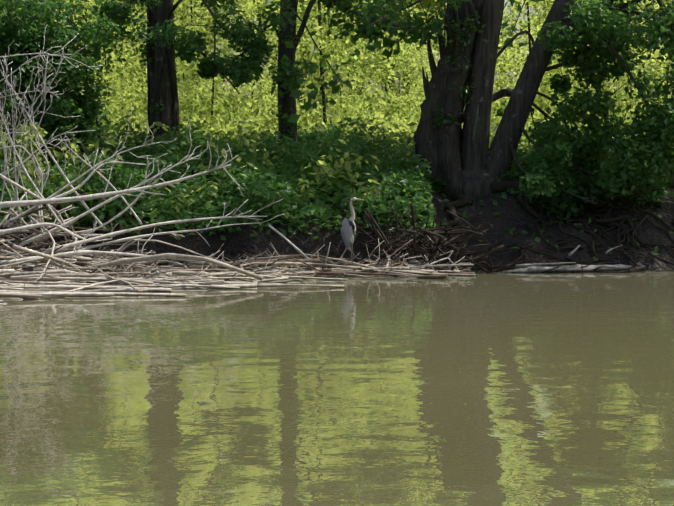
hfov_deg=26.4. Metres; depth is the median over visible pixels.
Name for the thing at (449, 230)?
root debris
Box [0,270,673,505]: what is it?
water
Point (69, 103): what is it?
leaves
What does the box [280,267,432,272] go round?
driftwood
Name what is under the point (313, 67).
canopy leaves
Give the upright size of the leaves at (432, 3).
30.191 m
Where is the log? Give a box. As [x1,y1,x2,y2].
[496,245,632,272]
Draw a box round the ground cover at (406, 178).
[0,117,673,260]
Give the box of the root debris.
[1,180,673,273]
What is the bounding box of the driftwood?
[0,27,475,302]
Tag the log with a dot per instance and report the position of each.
(536, 268)
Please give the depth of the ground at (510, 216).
25.92 m
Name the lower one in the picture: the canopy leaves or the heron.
the heron
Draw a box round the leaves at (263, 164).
[3,129,669,209]
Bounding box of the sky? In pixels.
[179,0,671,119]
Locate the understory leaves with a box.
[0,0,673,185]
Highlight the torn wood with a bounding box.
[472,104,478,140]
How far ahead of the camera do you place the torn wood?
28.04 m
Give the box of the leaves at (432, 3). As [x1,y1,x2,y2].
[7,0,671,94]
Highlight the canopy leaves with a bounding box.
[253,0,543,122]
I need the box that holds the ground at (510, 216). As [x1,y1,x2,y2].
[0,168,673,271]
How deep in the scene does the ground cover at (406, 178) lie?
26.99 m
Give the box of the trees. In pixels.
[5,0,673,212]
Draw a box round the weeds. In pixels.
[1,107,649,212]
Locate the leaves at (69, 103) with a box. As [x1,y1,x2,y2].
[0,0,673,217]
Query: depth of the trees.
28.14 m
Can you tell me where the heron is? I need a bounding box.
[340,197,362,265]

